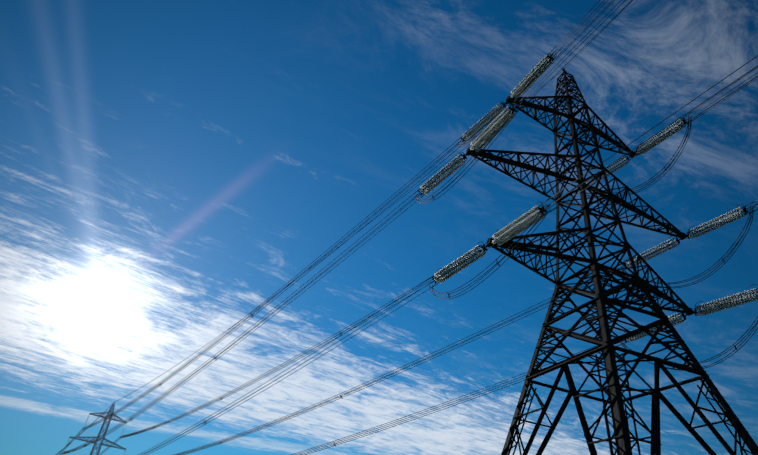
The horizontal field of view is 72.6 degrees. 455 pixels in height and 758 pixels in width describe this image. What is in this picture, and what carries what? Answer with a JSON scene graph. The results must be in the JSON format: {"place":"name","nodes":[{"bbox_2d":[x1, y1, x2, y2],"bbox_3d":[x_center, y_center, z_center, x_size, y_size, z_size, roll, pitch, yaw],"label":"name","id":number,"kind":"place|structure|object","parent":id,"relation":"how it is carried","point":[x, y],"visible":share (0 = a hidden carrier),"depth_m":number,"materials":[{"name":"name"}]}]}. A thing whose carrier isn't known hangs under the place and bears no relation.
{"place":"outdoors","nodes":[
{"label":"outdoors","id":0,"kind":"place"},
{"bbox_2d":[0,0,757,454],"label":"sky","id":1,"kind":"structure","parent":0,"point":[167,167],"materials":[{"name":"blue"}]},
{"bbox_3d":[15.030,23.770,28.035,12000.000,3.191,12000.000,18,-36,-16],"label":"ground","id":2,"kind":"structure","parent":0,"visible":0},
{"bbox_2d":[64,402,126,454],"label":"pylon","id":3,"kind":"object","parent":2,"relation":"on","point":[105,430],"visible":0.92,"depth_m":197.60,"materials":[{"name":"metal"}]},
{"bbox_2d":[55,0,757,454],"bbox_3d":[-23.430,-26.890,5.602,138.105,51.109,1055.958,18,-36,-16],"label":"power lines","id":4,"kind":"object","parent":2,"relation":"on","point":[601,300],"visible":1,"depth_m":41.50,"materials":[{"name":"metal"}]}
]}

